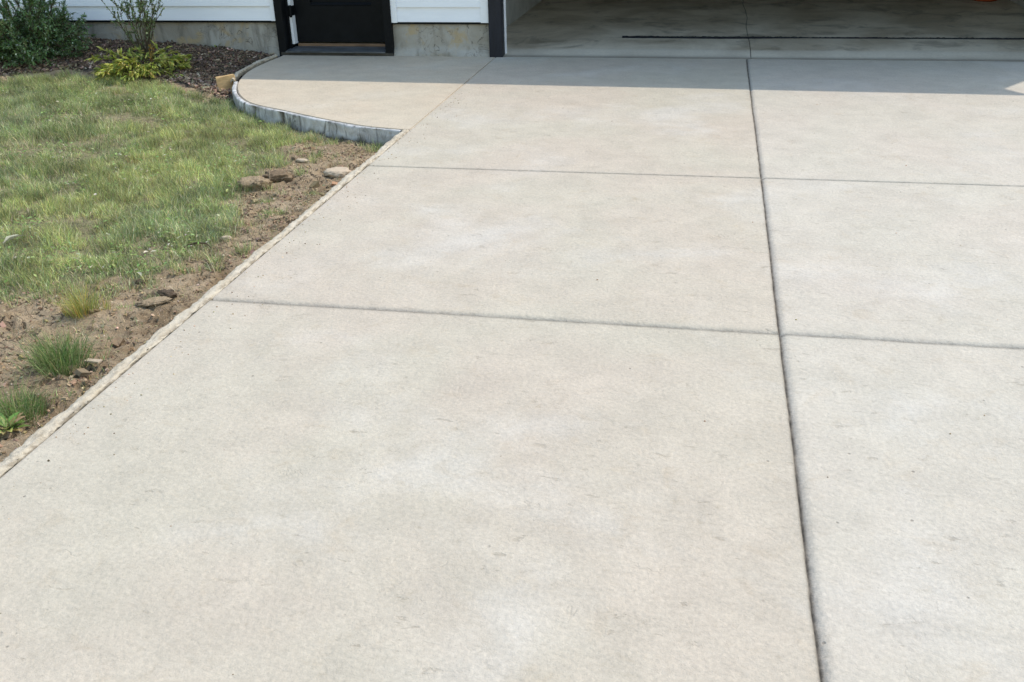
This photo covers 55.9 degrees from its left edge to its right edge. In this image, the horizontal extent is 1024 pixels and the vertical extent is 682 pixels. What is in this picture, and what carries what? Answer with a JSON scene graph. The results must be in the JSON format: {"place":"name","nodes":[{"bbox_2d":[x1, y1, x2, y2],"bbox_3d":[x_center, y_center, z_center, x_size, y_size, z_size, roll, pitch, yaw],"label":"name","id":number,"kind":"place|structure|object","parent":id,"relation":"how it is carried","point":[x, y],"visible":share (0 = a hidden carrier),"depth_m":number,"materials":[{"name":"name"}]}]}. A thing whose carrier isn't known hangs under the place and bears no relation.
{"place":"outdoors","nodes":[
{"label":"outdoors","id":0,"kind":"place"},
{"bbox_2d":[135,279,148,284],"bbox_3d":[-1.582,-0.248,4.126,0.060,0.025,0.044,-2,32,1],"label":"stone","id":1,"kind":"object","parent":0,"point":[140,280],"visible":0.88,"depth_m":4.11,"materials":[{"name":"stone"}]},
{"bbox_2d":[0,40,384,461],"bbox_3d":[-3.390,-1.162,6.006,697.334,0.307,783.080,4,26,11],"label":"ground","id":2,"kind":"structure","parent":0,"point":[11,322],"depth_m":4.34,"materials":[{"name":"soil"}]},
{"bbox_2d":[3,234,23,242],"bbox_3d":[-2.344,-0.486,4.536,0.033,0.024,0.110,19,32,35],"label":"dead leaf","id":3,"kind":"object","parent":2,"relation":"on","point":[10,237],"visible":1,"depth_m":4.53,"materials":[{"name":"beige plant"}]},
{"bbox_2d":[0,412,29,434],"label":"weed","id":4,"kind":"object","parent":2,"relation":"on","point":[14,419],"visible":1,"depth_m":3.04,"materials":[{"name":"green plant"}]},
{"bbox_2d":[0,370,86,426],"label":"grass tuft","id":5,"kind":"object","parent":2,"relation":"on","point":[26,403],"visible":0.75,"depth_m":3.14,"materials":[{"name":"green plant"}]},
{"bbox_2d":[0,0,94,70],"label":"dark shrub","id":6,"kind":"object","parent":2,"relation":"on","point":[28,33],"visible":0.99,"depth_m":8.67,"materials":[{"name":"green plant"}]},
{"bbox_2d":[1,317,114,383],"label":"grass tuft","id":7,"kind":"object","parent":2,"relation":"on","point":[49,358],"visible":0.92,"depth_m":3.40,"materials":[{"name":"green plant"}]},
{"bbox_2d":[47,277,120,319],"bbox_3d":[-1.693,-0.176,3.810,0.312,0.148,0.329,4,26,11],"label":"grass tuft","id":8,"kind":"object","parent":2,"relation":"on","point":[75,307],"visible":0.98,"depth_m":3.81,"materials":[{"name":"green plant"}]},
{"bbox_2d":[84,358,102,362],"bbox_3d":[-1.476,0.070,3.402,0.070,0.006,0.021,4,26,26],"label":"wood chip","id":9,"kind":"object","parent":2,"relation":"on","point":[95,360],"visible":1,"depth_m":3.40,"materials":[{"name":"wood"}]},
{"bbox_2d":[122,153,146,163],"bbox_3d":[-2.327,-1.146,5.933,0.188,0.111,0.192,-5,26,-8],"label":"grass tuft","id":10,"kind":"object","parent":2,"relation":"on","point":[133,160],"visible":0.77,"depth_m":5.93,"materials":[{"name":"green plant"}]},
{"bbox_2d":[0,37,279,99],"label":"bark mulch","id":11,"kind":"object","parent":2,"relation":"on","point":[206,51],"visible":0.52,"depth_m":8.67,"materials":[{"name":"brown wood"}]},
{"bbox_2d":[101,0,164,57],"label":"leggy shrub","id":12,"kind":"object","parent":11,"relation":"on","point":[141,5],"visible":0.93,"depth_m":8.61,"materials":[{"name":"green plant"}]},
{"bbox_2d":[84,40,192,83],"bbox_3d":[-3.183,-2.420,8.353,0.940,0.315,0.853,4,26,11],"label":"golden shrub","id":13,"kind":"object","parent":11,"relation":"on","point":[116,67],"visible":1,"depth_m":8.24,"materials":[{"name":"green plant"}]},
{"bbox_2d":[135,296,172,306],"bbox_3d":[-1.437,-0.158,3.872,0.148,0.016,0.080,-10,28,-8],"label":"stone","id":14,"kind":"object","parent":2,"relation":"on","point":[158,300],"visible":1,"depth_m":3.86,"materials":[{"name":"stone"}]},
{"bbox_2d":[157,289,176,299],"bbox_3d":[-1.423,-0.190,3.982,0.079,0.035,0.070,1,24,-7],"label":"clod","id":15,"kind":"object","parent":2,"relation":"on","point":[170,293],"visible":0.77,"depth_m":3.97,"materials":[{"name":"brown soil"}]},
{"bbox_2d":[0,66,385,457],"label":"grass","id":16,"kind":"structure","parent":2,"relation":"on","point":[96,182],"depth_m":5.59,"materials":[{"name":"green plant"}]},
{"bbox_2d":[184,242,210,247],"bbox_3d":[-1.447,-0.439,4.427,0.133,0.026,0.027,-3,26,-2],"label":"twig","id":17,"kind":"object","parent":2,"relation":"on","point":[196,243],"visible":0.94,"depth_m":4.43,"materials":[{"name":"brown wood"}]},
{"bbox_2d":[0,129,408,477],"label":"edging strip","id":18,"kind":"object","parent":2,"relation":"on","point":[32,442],"visible":0.98,"depth_m":3.53,"materials":[{"name":"concrete"}]},
{"bbox_2d":[215,74,235,90],"bbox_3d":[-2.362,-2.111,7.998,0.156,0.181,0.034,-18,30,-21],"label":"wooden stake","id":19,"kind":"object","parent":2,"relation":"on","point":[224,82],"visible":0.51,"depth_m":7.96,"materials":[{"name":"beige wood"}]},
{"bbox_2d":[220,235,230,239],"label":"stone","id":20,"kind":"object","parent":2,"relation":"on","point":[226,237],"visible":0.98,"depth_m":4.53,"materials":[{"name":"beige stone"}]},
{"bbox_2d":[230,54,276,81],"bbox_3d":[-2.281,-2.391,8.459,0.103,0.048,1.170,1,26,5],"label":"edging strip","id":21,"kind":"object","parent":2,"relation":"on","point":[242,72],"visible":0.97,"depth_m":8.50,"materials":[{"name":"concrete"}]},
{"bbox_2d":[236,176,272,190],"bbox_3d":[-1.438,-0.867,5.384,0.209,0.083,0.134,-2,30,1],"label":"clod","id":22,"kind":"object","parent":2,"relation":"on","point":[253,181],"visible":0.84,"depth_m":5.34,"materials":[{"name":"soil"}]},
{"bbox_2d":[255,205,287,215],"bbox_3d":[-1.211,-0.670,4.906,0.146,0.048,0.155,12,29,26],"label":"grass tuft","id":23,"kind":"object","parent":2,"relation":"on","point":[281,210],"visible":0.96,"depth_m":4.91,"materials":[{"name":"green plant"}]},
{"bbox_2d":[269,215,282,222],"bbox_3d":[-1.178,-0.608,4.815,0.054,0.023,0.084,21,36,33],"label":"stone","id":24,"kind":"object","parent":2,"relation":"on","point":[276,218],"visible":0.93,"depth_m":4.80,"materials":[{"name":"stone"}]},
{"bbox_2d":[261,169,293,182],"bbox_3d":[-1.353,-0.938,5.540,0.199,0.070,0.126,-7,32,-22],"label":"clod","id":25,"kind":"object","parent":2,"relation":"on","point":[277,175],"visible":0.81,"depth_m":5.50,"materials":[{"name":"brown soil"}]},
{"bbox_2d":[296,158,309,162],"bbox_3d":[-1.274,-1.097,5.880,0.094,0.022,0.048,3,27,4],"label":"stone","id":26,"kind":"object","parent":2,"relation":"on","point":[302,160],"visible":1,"depth_m":5.87,"materials":[{"name":"beige stone"}]},
{"bbox_2d":[232,81,401,145],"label":"kerb","id":27,"kind":"structure","parent":2,"relation":"on","point":[339,130],"depth_m":6.62,"materials":[{"name":"grey concrete"}]},
{"bbox_2d":[323,167,350,177],"bbox_3d":[-1.013,-0.977,5.625,0.175,0.054,0.136,-7,27,-16],"label":"stone","id":28,"kind":"object","parent":2,"relation":"on","point":[336,172],"visible":0.86,"depth_m":5.58,"materials":[{"name":"beige stone"}]},
{"bbox_2d":[237,55,494,130],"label":"walkway","id":29,"kind":"structure","parent":2,"relation":"on","point":[409,93],"depth_m":7.63,"materials":[{"name":"concrete"}]},
{"bbox_2d":[364,143,379,152],"bbox_3d":[-0.864,-1.234,6.135,0.207,0.080,0.167,4,26,11],"label":"grass tuft","id":30,"kind":"object","parent":2,"relation":"on","point":[374,150],"visible":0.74,"depth_m":6.14,"materials":[{"name":"green plant"}]},
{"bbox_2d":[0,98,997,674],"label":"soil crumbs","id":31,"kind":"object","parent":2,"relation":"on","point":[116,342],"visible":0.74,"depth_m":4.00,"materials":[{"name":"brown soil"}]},
{"bbox_2d":[0,0,1023,57],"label":"house","id":32,"kind":"structure","parent":2,"relation":"on","point":[451,28],"depth_m":8.94,"materials":[{"name":"white"}]},
{"bbox_2d":[293,0,384,41],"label":"door","id":33,"kind":"structure","parent":32,"relation":"in","point":[316,20],"depth_m":8.95,"materials":[{"name":"black paint"}]},
{"bbox_2d":[0,57,1023,681],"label":"driveway","id":34,"kind":"structure","parent":0,"point":[446,421],"depth_m":2.93,"materials":[{"name":"concrete"}]},
{"bbox_2d":[503,0,1023,61],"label":"garage floor","id":35,"kind":"structure","parent":0,"point":[576,28],"depth_m":9.46,"materials":[{"name":"concrete"}]},
{"bbox_2d":[622,36,1023,39],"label":"floor strip","id":36,"kind":"object","parent":35,"relation":"on","point":[725,37],"visible":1,"depth_m":8.97,"materials":[{"name":"grey concrete"}]}
]}

